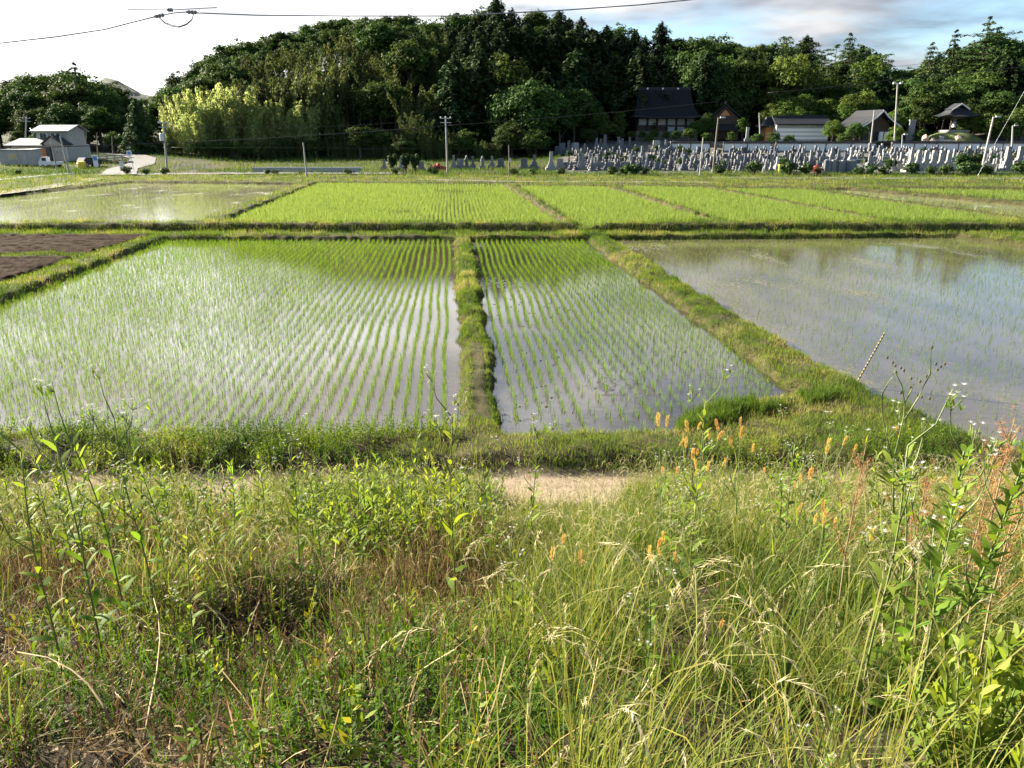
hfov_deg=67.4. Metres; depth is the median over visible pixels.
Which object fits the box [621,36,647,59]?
cedar tree
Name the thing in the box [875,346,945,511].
thistle
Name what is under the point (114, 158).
guardrail
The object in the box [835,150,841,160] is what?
gravestone
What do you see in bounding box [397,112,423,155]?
bamboo clump
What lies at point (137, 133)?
conifer tree
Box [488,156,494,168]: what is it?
gravestone
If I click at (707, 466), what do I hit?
foxtail
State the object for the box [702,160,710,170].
gravestone
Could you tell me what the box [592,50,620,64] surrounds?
broadleaf tree
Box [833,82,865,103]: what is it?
broadleaf tree
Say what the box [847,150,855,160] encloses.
gravestone
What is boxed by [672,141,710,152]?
garden wall
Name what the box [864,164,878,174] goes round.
bush
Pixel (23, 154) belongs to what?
door
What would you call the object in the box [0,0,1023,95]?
sky
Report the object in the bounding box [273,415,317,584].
fleabane
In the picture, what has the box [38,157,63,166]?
pickup truck
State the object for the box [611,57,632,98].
cedar tree
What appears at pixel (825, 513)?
foxtail
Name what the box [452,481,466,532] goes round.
fleabane
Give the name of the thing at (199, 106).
bamboo clump
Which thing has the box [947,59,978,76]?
broadleaf tree
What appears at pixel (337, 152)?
bamboo clump
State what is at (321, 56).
bamboo clump
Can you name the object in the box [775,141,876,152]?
garden wall
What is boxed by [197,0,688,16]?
overhead wire
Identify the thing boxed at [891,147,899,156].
gravestone
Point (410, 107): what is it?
bamboo clump
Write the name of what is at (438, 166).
farm machine
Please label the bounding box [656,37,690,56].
broadleaf tree
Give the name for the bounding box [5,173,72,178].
irrigation channel
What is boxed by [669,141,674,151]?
gravestone
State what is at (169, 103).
bamboo clump
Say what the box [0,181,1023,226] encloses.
dense rice
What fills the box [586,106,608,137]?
broadleaf tree
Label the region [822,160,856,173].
stone block wall
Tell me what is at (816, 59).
cedar tree
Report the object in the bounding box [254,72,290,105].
bamboo clump
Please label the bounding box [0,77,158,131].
mountain
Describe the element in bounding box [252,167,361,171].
retaining wall
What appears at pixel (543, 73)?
cedar tree
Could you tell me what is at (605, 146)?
gravestone
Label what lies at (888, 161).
bush
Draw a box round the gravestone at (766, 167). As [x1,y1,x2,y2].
[761,162,769,172]
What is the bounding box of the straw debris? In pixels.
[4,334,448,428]
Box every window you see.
[8,153,17,158]
[39,133,46,138]
[639,119,645,124]
[648,119,655,124]
[658,119,665,124]
[668,119,675,124]
[677,119,684,124]
[687,119,694,124]
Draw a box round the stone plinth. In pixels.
[936,136,952,140]
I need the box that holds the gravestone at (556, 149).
[553,146,558,154]
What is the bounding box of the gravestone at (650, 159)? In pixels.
[645,154,653,161]
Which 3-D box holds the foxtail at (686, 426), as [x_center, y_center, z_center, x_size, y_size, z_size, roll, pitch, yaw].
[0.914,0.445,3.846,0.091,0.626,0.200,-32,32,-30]
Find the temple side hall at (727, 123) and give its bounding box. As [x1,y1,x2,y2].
[709,101,742,139]
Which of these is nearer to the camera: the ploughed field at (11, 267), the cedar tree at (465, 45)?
the ploughed field at (11, 267)
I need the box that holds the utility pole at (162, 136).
[158,121,167,168]
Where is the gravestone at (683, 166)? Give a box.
[678,156,687,170]
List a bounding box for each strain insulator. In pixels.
[154,13,164,17]
[186,10,196,13]
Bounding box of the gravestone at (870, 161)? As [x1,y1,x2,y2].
[865,157,875,165]
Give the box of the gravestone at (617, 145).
[614,137,619,151]
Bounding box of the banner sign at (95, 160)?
[92,155,98,166]
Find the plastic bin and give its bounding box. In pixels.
[77,161,85,167]
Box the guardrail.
[98,155,129,160]
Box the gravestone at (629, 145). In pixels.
[626,137,632,148]
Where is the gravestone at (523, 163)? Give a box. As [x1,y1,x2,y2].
[518,158,528,169]
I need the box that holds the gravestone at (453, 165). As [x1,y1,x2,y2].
[449,155,457,169]
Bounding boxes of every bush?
[119,164,131,173]
[141,167,149,174]
[160,167,170,174]
[343,168,351,174]
[386,153,397,168]
[390,166,399,174]
[400,153,410,171]
[410,153,419,169]
[426,166,438,173]
[510,168,517,174]
[528,167,537,174]
[556,167,566,173]
[566,151,572,156]
[603,152,610,158]
[607,166,617,174]
[619,164,631,174]
[629,164,642,174]
[640,167,650,174]
[648,153,656,159]
[712,164,725,174]
[743,159,763,175]
[778,156,789,165]
[779,160,798,175]
[799,162,813,174]
[813,166,823,173]
[852,166,864,174]
[861,156,867,164]
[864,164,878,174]
[878,165,892,174]
[883,157,897,169]
[902,162,922,174]
[925,166,937,174]
[938,164,953,173]
[953,151,973,165]
[956,161,978,175]
[968,152,983,167]
[974,163,989,173]
[985,165,995,174]
[1010,160,1023,174]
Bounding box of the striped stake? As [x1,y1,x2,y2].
[857,333,884,380]
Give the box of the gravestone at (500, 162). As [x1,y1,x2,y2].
[496,158,505,169]
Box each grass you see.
[0,150,1022,175]
[0,452,1023,767]
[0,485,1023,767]
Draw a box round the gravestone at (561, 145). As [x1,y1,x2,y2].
[557,143,565,154]
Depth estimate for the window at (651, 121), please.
178.32 m
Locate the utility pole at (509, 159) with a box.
[508,145,510,175]
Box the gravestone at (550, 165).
[545,152,556,170]
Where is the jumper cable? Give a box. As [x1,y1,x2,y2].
[159,14,193,27]
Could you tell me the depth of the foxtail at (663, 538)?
3.39 m
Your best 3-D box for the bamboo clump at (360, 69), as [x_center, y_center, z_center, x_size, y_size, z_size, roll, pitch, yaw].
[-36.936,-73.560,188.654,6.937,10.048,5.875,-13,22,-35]
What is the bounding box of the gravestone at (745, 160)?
[743,153,746,167]
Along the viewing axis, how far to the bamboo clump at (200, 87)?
165.10 m
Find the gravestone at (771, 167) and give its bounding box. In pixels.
[769,162,774,171]
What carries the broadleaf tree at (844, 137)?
on the ground at (482, 406)
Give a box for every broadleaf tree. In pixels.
[0,72,52,100]
[0,80,29,99]
[0,89,46,126]
[0,94,31,129]
[0,114,9,136]
[5,130,24,141]
[7,125,29,137]
[8,109,38,137]
[9,74,49,84]
[25,105,61,133]
[32,101,81,127]
[33,80,97,109]
[35,71,90,94]
[42,70,117,143]
[45,68,103,93]
[67,101,104,143]
[77,89,125,148]
[77,106,123,151]
[80,122,99,151]
[87,83,115,147]
[97,107,128,135]
[102,131,124,152]
[105,81,133,106]
[113,94,131,112]
[115,126,127,135]
[122,98,148,113]
[141,101,163,144]
[142,94,168,129]
[147,86,164,101]
[154,97,172,123]
[157,84,180,111]
[162,70,184,87]
[166,143,176,152]
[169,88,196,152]
[174,82,199,93]
[180,60,210,83]
[181,76,227,93]
[186,53,213,66]
[190,78,228,92]
[191,142,206,156]
[197,63,249,85]
[203,144,218,156]
[204,44,230,63]
[213,143,226,157]
[215,57,251,66]
[218,65,252,83]
[220,37,256,59]
[223,141,234,157]
[226,78,250,89]
[230,50,258,70]
[231,144,246,158]
[232,41,269,55]
[240,145,255,157]
[244,52,265,74]
[251,35,280,50]
[251,38,273,80]
[254,45,274,72]
[262,28,301,79]
[274,48,292,72]
[276,41,303,79]
[290,23,321,71]
[291,42,317,57]
[303,33,326,58]
[310,19,337,35]
[312,30,341,53]
[325,17,353,30]
[330,29,346,50]
[339,23,363,50]
[344,126,375,158]
[348,21,372,40]
[351,19,397,59]
[352,81,401,129]
[354,17,379,23]
[364,128,396,158]
[375,14,411,26]
[375,79,413,136]
[379,32,401,54]
[379,38,441,104]
[382,136,397,154]
[388,21,408,34]
[390,30,426,50]
[391,138,416,155]
[397,14,421,25]
[402,25,422,35]
[405,56,437,103]
[406,34,446,60]
[409,131,425,154]
[410,19,427,31]
[418,19,443,37]
[428,17,455,36]
[433,75,461,97]
[440,12,472,30]
[444,135,471,158]
[457,129,478,156]
[459,9,485,25]
[460,52,504,74]
[471,5,494,24]
[483,76,572,154]
[485,51,532,94]
[486,85,514,149]
[492,120,528,157]
[494,130,524,148]
[517,8,550,29]
[518,128,553,156]
[530,26,542,42]
[548,104,579,145]
[555,88,584,139]
[560,87,598,142]
[579,128,596,146]
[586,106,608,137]
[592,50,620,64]
[596,120,617,141]
[607,22,637,47]
[612,111,628,128]
[615,127,625,139]
[627,131,637,142]
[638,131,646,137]
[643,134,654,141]
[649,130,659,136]
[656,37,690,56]
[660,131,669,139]
[662,47,726,90]
[663,50,681,62]
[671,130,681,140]
[674,36,701,55]
[678,36,728,59]
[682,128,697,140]
[685,120,707,140]
[693,76,740,112]
[699,112,718,132]
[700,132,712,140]
[705,32,742,61]
[712,53,750,91]
[712,81,757,119]
[718,41,743,62]
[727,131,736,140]
[729,58,770,136]
[730,46,772,62]
[735,117,750,140]
[738,87,761,135]
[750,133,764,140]
[753,44,780,59]
[754,87,792,118]
[756,54,816,106]
[756,102,785,120]
[765,98,799,114]
[767,41,801,66]
[767,131,780,145]
[769,109,793,116]
[776,41,809,65]
[776,53,823,101]
[779,87,822,97]
[782,135,795,140]
[785,94,816,112]
[791,106,815,114]
[797,94,827,113]
[812,98,837,114]
[813,73,831,99]
[817,77,844,102]
[820,61,863,95]
[821,119,845,140]
[822,104,843,140]
[828,93,872,121]
[832,102,860,121]
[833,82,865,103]
[836,133,852,140]
[839,90,887,110]
[840,53,896,93]
[844,44,874,66]
[844,122,869,140]
[882,75,926,133]
[884,126,909,140]
[887,107,907,144]
[889,68,914,81]
[897,80,963,137]
[899,66,921,78]
[899,103,924,140]
[907,73,949,95]
[907,93,939,128]
[909,58,943,74]
[910,126,929,140]
[914,64,948,77]
[926,89,964,132]
[940,66,973,85]
[941,45,996,69]
[943,74,988,129]
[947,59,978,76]
[954,113,982,133]
[955,55,987,64]
[956,96,1005,133]
[959,67,1006,99]
[966,31,1023,58]
[973,54,1006,71]
[975,112,1005,140]
[980,90,1021,139]
[990,115,1023,140]
[994,95,1023,140]
[1007,67,1023,93]
[1008,104,1023,140]
[1014,40,1023,61]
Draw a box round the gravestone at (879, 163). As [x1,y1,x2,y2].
[876,156,883,165]
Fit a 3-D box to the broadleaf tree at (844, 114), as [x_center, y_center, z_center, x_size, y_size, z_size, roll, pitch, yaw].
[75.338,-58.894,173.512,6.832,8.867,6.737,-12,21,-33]
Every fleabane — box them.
[0,433,82,695]
[0,478,26,533]
[9,426,72,592]
[11,473,43,531]
[12,476,33,534]
[21,379,118,655]
[40,379,146,621]
[46,475,86,572]
[48,475,78,553]
[50,476,92,587]
[63,481,89,554]
[72,476,94,523]
[72,482,101,559]
[80,363,162,615]
[100,479,120,521]
[106,450,136,533]
[106,470,137,568]
[114,408,180,584]
[120,466,153,570]
[151,459,181,551]
[151,466,170,522]
[155,473,171,523]
[155,492,216,688]
[167,465,182,519]
[171,481,197,533]
[178,473,193,530]
[182,484,206,556]
[186,475,198,511]
[193,460,214,519]
[193,477,235,561]
[195,471,225,562]
[205,457,229,523]
[213,466,241,524]
[216,458,247,554]
[220,468,244,529]
[233,464,252,524]
[239,455,270,555]
[244,443,280,553]
[260,481,284,541]
[262,488,285,542]
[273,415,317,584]
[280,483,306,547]
[286,465,308,538]
[290,474,310,528]
[296,439,331,579]
[297,460,322,536]
[300,468,323,544]
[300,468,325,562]
[307,478,322,539]
[308,463,329,537]
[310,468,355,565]
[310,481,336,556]
[316,464,342,558]
[325,473,340,547]
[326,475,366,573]
[327,475,344,525]
[332,464,348,520]
[332,465,350,522]
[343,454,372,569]
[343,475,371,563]
[359,459,384,559]
[368,451,393,556]
[370,468,384,539]
[371,464,401,572]
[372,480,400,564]
[373,459,388,514]
[384,458,399,544]
[386,465,412,537]
[387,458,410,529]
[390,460,410,511]
[395,409,429,560]
[397,474,416,558]
[414,475,425,523]
[418,474,438,527]
[421,365,476,608]
[426,468,446,551]
[427,463,445,529]
[436,471,446,510]
[442,472,465,524]
[448,463,473,525]
[451,468,474,547]
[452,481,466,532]
[453,467,473,551]
[460,479,478,534]
[468,439,498,578]
[477,467,505,553]
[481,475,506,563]
[488,460,511,526]
[496,515,532,651]
[516,413,555,560]
[626,567,674,721]
[649,455,674,551]
[652,472,676,573]
[653,456,688,596]
[661,452,690,577]
[668,442,709,588]
[674,470,706,587]
[677,365,732,589]
[697,470,732,567]
[749,442,792,575]
[763,458,800,577]
[770,404,815,588]
[778,441,810,531]
[782,453,809,519]
[786,435,815,543]
[792,411,854,576]
[797,705,858,767]
[802,485,843,585]
[829,468,858,559]
[834,383,967,729]
[858,450,888,535]
[861,482,895,582]
[864,472,890,539]
[867,447,917,579]
[869,393,1019,727]
[869,400,937,691]
[885,450,916,551]
[886,489,919,574]
[890,436,932,577]
[895,464,944,574]
[909,444,1001,741]
[922,477,966,576]
[930,455,977,545]
[934,439,1023,717]
[951,458,977,546]
[959,462,985,527]
[978,454,1011,536]
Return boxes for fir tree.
[68,62,102,141]
[832,33,859,95]
[850,45,868,73]
[914,42,943,76]
[935,16,1022,70]
[937,29,964,77]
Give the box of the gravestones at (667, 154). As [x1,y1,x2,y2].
[563,143,1023,171]
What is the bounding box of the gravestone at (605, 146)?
[601,135,608,151]
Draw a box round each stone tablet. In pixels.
[744,127,749,140]
[905,120,916,139]
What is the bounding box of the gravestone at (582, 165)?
[577,153,586,169]
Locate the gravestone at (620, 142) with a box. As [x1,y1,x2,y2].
[616,140,623,151]
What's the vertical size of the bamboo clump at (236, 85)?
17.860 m
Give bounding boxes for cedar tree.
[412,53,484,155]
[438,21,450,53]
[438,25,458,73]
[450,26,472,57]
[451,33,475,67]
[453,45,517,150]
[455,24,461,34]
[463,35,509,91]
[467,18,489,42]
[472,25,488,44]
[480,0,507,26]
[481,20,491,38]
[484,24,496,42]
[489,29,516,86]
[490,19,536,80]
[491,17,500,29]
[504,7,521,28]
[509,24,528,65]
[514,66,566,154]
[516,33,548,79]
[521,16,535,32]
[521,22,533,46]
[530,25,564,90]
[546,21,563,36]
[547,11,569,31]
[549,31,567,90]
[554,28,589,84]
[554,48,612,143]
[559,24,567,45]
[563,30,626,79]
[564,17,575,29]
[566,25,589,53]
[571,16,588,36]
[575,77,614,139]
[582,27,599,49]
[590,60,631,138]
[599,24,612,43]
[600,50,671,140]
[608,30,630,64]
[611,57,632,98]
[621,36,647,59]
[624,47,640,87]
[625,66,663,140]
[628,30,648,55]
[641,35,652,54]
[647,53,660,67]
[648,20,672,56]
[656,51,670,64]
[658,58,671,77]
[658,77,674,86]
[663,55,686,86]
[684,51,730,140]
[733,57,756,130]
[745,54,775,134]
[747,51,759,117]
[797,35,815,63]
[813,58,824,101]
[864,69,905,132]
[926,67,946,125]
[933,52,947,65]
[976,54,1023,126]
[981,55,1004,77]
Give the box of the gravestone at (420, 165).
[417,161,424,171]
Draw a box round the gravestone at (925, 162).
[921,150,930,171]
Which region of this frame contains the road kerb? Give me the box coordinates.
[888,172,1023,174]
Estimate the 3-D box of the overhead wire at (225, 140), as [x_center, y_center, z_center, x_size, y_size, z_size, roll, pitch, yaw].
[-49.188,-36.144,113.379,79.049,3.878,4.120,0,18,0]
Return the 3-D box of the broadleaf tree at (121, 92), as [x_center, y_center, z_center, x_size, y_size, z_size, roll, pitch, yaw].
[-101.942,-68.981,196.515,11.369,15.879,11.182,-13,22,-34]
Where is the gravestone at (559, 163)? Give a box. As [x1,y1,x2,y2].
[555,159,564,168]
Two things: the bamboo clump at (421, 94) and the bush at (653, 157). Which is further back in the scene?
the bamboo clump at (421, 94)
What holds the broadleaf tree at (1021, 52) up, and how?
on the ground at (482, 406)
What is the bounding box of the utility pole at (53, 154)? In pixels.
[50,139,56,168]
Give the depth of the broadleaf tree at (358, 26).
201.53 m
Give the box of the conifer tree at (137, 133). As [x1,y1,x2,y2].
[113,98,167,153]
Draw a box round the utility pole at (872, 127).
[870,110,874,143]
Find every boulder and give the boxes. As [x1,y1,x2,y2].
[922,134,928,140]
[955,135,961,140]
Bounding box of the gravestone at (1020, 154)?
[1013,146,1023,170]
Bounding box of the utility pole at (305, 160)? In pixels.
[303,142,307,176]
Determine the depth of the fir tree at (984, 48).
193.86 m
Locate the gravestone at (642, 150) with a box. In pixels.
[639,146,645,159]
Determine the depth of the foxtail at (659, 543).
3.48 m
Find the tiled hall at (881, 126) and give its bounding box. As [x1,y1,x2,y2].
[840,109,901,143]
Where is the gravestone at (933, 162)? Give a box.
[930,150,939,171]
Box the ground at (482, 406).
[0,66,1023,767]
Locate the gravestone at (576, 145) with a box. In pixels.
[574,143,579,149]
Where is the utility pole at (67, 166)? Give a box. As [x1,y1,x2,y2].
[59,136,69,171]
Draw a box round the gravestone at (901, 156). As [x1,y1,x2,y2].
[899,152,903,163]
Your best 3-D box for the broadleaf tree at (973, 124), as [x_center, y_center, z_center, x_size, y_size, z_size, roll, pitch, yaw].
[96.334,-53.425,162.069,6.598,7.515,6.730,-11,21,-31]
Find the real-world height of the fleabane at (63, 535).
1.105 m
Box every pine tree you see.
[769,36,796,59]
[788,42,824,94]
[809,42,825,63]
[815,54,835,98]
[820,49,834,65]
[824,44,843,70]
[832,68,867,108]
[883,53,898,73]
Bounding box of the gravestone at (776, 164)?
[773,157,778,168]
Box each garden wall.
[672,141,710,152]
[722,141,771,152]
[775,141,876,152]
[890,141,1023,151]
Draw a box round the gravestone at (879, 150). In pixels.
[875,145,882,156]
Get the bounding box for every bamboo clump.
[158,92,191,150]
[158,102,186,151]
[161,121,177,153]
[164,92,202,153]
[166,85,209,152]
[167,117,188,153]
[172,89,211,155]
[172,110,204,155]
[181,91,221,154]
[182,82,230,154]
[187,110,217,156]
[195,87,234,155]
[196,104,223,155]
[203,112,230,155]
[208,74,249,155]
[213,96,247,158]
[215,82,257,157]
[229,77,273,91]
[232,104,259,157]
[235,92,267,157]
[236,74,278,113]
[240,52,264,80]
[241,110,263,157]
[246,109,273,151]
[248,61,275,84]
[249,115,274,157]
[250,139,268,158]
[251,53,287,81]
[253,95,286,157]
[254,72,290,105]
[255,110,283,157]
[260,73,309,155]
[263,91,288,109]
[264,103,297,155]
[266,46,297,82]
[266,144,279,158]
[269,135,291,157]
[273,81,291,116]
[274,86,319,156]
[283,47,311,82]
[283,102,305,157]
[283,137,302,157]
[286,61,338,156]
[287,40,321,70]
[287,74,325,148]
[292,100,322,155]
[295,137,314,158]
[296,55,323,74]
[297,61,329,82]
[300,81,342,140]
[308,65,338,134]
[309,63,347,136]
[310,58,338,76]
[314,47,342,74]
[316,100,348,155]
[317,71,348,140]
[321,56,357,111]
[323,34,354,75]
[326,62,337,85]
[329,33,363,66]
[329,141,348,157]
[338,77,365,135]
[341,47,362,69]
[342,142,358,158]
[343,82,356,119]
[345,53,368,102]
[347,79,379,129]
[348,65,384,89]
[350,66,368,96]
[353,44,381,74]
[364,55,384,81]
[366,48,395,80]
[371,93,394,129]
[371,147,378,159]
[382,141,392,159]
[383,64,417,125]
[386,93,427,139]
[389,72,413,99]
[390,129,407,157]
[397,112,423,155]
[403,112,434,152]
[403,128,422,156]
[409,85,443,130]
[417,131,433,159]
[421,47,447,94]
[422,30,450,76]
[424,82,456,138]
[424,129,448,158]
[432,135,445,159]
[440,129,461,156]
[443,139,454,159]
[473,140,489,159]
[479,142,489,158]
[484,142,502,158]
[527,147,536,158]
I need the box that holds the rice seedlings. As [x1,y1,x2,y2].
[0,237,1023,444]
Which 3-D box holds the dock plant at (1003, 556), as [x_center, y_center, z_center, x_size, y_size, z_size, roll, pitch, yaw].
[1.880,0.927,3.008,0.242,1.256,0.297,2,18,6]
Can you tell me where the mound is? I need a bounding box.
[929,132,984,140]
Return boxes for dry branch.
[1,710,41,767]
[17,652,112,724]
[143,598,199,740]
[162,737,171,767]
[245,603,258,652]
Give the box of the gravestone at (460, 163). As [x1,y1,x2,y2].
[457,159,463,169]
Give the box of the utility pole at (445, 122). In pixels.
[440,116,450,171]
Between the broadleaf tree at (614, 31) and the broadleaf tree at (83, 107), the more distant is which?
the broadleaf tree at (614, 31)
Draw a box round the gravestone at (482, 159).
[479,155,485,169]
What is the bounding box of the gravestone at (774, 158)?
[772,151,776,163]
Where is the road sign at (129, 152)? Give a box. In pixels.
[126,150,133,168]
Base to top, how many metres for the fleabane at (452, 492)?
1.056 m
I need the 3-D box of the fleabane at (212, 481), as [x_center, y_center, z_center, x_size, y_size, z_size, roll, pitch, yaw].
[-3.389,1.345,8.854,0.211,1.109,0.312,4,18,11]
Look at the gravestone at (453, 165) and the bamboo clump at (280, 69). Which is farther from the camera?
the bamboo clump at (280, 69)
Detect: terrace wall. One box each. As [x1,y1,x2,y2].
[566,162,660,167]
[720,156,781,160]
[802,157,896,161]
[896,164,996,171]
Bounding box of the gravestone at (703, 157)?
[702,151,705,165]
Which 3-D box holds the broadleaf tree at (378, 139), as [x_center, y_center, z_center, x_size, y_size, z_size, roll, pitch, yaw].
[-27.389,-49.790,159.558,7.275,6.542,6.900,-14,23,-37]
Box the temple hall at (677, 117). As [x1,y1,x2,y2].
[628,87,704,140]
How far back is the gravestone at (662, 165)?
124.19 m
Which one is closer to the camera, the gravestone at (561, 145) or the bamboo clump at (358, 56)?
the gravestone at (561, 145)
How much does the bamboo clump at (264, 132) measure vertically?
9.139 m
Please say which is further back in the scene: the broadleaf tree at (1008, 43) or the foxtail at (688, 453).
the broadleaf tree at (1008, 43)
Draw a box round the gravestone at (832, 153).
[828,148,835,156]
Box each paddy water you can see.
[0,183,290,222]
[0,240,464,433]
[233,185,561,222]
[471,241,793,434]
[530,190,685,228]
[615,238,1023,449]
[645,188,853,220]
[745,190,982,218]
[826,190,1023,215]
[900,189,1023,199]
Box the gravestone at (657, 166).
[652,162,661,170]
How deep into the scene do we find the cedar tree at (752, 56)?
197.69 m
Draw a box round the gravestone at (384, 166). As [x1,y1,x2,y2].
[380,160,388,170]
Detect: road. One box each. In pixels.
[92,152,155,174]
[97,172,402,175]
[715,177,1022,178]
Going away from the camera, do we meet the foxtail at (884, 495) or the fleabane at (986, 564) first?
the fleabane at (986, 564)
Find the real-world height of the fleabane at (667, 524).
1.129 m
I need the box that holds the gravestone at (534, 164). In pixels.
[530,155,538,169]
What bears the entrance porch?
on the ground at (482, 406)
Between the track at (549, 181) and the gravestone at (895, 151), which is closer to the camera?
the track at (549, 181)
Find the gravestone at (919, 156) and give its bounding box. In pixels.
[915,150,925,171]
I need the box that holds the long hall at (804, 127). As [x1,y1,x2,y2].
[772,115,832,140]
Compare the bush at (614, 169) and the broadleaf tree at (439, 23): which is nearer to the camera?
the bush at (614, 169)
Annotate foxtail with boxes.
[529,546,571,644]
[559,534,568,613]
[566,549,599,691]
[631,537,661,632]
[638,438,684,504]
[640,545,652,673]
[642,412,670,531]
[649,466,670,544]
[651,415,672,516]
[657,531,672,629]
[657,548,684,634]
[662,467,678,542]
[671,422,701,493]
[671,433,683,492]
[671,447,698,553]
[672,551,694,647]
[673,419,707,518]
[673,436,687,531]
[678,430,724,504]
[679,468,697,525]
[684,448,698,498]
[686,460,709,551]
[694,461,709,555]
[698,618,729,691]
[699,455,713,514]
[702,459,726,522]
[707,433,728,507]
[714,418,745,528]
[718,435,732,520]
[733,417,741,493]
[734,425,743,545]
[738,443,754,516]
[751,502,802,602]
[786,466,813,567]
[787,481,796,543]
[790,473,816,548]
[793,513,825,609]
[797,437,831,566]
[801,508,827,639]
[804,436,848,523]
[809,500,834,616]
[823,517,836,621]
[832,444,857,504]
[852,528,874,638]
[883,492,894,539]
[894,426,919,513]
[911,505,965,618]
[920,476,945,527]
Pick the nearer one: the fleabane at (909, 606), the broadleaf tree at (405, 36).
the fleabane at (909, 606)
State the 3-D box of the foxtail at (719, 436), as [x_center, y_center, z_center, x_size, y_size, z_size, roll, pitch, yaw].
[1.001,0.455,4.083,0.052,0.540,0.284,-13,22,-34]
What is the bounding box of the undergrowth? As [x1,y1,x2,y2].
[0,409,1023,767]
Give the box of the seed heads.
[0,434,1023,767]
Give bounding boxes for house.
[3,125,90,160]
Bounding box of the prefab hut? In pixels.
[0,148,42,164]
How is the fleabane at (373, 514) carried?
on the ground at (482, 406)
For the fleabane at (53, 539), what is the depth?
5.36 m
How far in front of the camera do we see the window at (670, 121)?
178.32 m
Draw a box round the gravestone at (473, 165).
[469,156,476,169]
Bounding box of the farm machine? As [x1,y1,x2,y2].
[429,163,445,170]
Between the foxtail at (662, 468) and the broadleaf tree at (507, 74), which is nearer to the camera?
the foxtail at (662, 468)
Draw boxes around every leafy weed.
[316,462,414,551]
[393,448,482,550]
[880,620,1023,767]
[918,635,1023,767]
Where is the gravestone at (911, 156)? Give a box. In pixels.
[900,150,914,171]
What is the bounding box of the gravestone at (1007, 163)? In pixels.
[999,146,1016,171]
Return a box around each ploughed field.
[0,233,148,254]
[0,256,73,282]
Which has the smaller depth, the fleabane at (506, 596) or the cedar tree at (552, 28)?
the fleabane at (506, 596)
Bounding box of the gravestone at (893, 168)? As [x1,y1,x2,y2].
[889,159,897,171]
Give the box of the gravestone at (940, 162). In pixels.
[936,150,945,171]
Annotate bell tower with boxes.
[931,103,980,132]
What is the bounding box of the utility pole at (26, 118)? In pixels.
[22,117,30,137]
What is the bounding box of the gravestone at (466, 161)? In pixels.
[464,156,468,169]
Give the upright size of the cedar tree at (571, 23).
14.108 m
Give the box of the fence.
[174,164,210,169]
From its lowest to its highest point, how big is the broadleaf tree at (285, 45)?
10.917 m
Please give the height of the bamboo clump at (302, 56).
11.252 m
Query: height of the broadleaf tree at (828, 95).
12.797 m
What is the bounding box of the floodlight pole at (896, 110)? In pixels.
[893,82,902,140]
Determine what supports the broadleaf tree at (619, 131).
on the ground at (482, 406)
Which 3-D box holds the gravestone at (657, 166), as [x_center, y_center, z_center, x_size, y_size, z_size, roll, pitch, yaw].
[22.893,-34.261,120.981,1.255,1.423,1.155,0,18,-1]
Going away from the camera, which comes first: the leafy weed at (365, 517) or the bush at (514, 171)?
the leafy weed at (365, 517)
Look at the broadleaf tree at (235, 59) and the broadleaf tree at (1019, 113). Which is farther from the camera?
the broadleaf tree at (235, 59)
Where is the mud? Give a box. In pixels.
[479,256,769,430]
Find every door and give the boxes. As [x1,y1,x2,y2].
[21,152,27,163]
[39,148,46,156]
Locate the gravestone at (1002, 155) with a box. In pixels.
[999,152,1004,163]
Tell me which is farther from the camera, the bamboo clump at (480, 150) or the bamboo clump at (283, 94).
the bamboo clump at (283, 94)
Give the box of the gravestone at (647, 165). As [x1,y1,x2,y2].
[644,157,650,169]
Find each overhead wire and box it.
[0,16,153,43]
[7,125,444,148]
[126,7,216,9]
[178,119,434,126]
[182,147,400,148]
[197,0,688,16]
[447,101,717,125]
[768,66,1023,92]
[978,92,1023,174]
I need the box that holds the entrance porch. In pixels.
[756,117,774,140]
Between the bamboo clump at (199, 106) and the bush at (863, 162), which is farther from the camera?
the bamboo clump at (199, 106)
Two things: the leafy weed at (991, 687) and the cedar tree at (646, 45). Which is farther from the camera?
the cedar tree at (646, 45)
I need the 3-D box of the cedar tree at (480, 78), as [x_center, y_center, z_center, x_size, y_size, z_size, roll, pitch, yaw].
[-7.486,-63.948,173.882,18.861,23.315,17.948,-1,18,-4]
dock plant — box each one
[828,436,889,633]
[899,460,944,635]
[940,438,1023,644]
[948,405,1023,634]
[960,481,1023,713]
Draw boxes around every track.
[0,178,104,194]
[418,179,718,182]
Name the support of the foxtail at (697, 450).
on the ground at (482, 406)
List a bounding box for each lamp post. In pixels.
[712,117,724,171]
[981,116,1000,170]
[1011,125,1017,149]
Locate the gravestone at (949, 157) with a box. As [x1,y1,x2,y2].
[945,150,955,171]
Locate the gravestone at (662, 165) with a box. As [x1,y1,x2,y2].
[660,157,665,167]
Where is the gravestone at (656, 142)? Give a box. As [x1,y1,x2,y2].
[650,140,659,151]
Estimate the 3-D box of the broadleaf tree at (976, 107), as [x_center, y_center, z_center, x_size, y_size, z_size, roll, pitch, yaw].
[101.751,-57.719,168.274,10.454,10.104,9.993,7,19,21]
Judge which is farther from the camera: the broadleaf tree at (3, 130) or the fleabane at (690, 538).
the broadleaf tree at (3, 130)
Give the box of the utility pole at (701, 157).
[699,138,703,174]
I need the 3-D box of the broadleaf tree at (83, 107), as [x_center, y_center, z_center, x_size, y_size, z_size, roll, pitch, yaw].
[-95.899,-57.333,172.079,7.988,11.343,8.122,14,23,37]
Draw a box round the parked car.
[76,157,101,165]

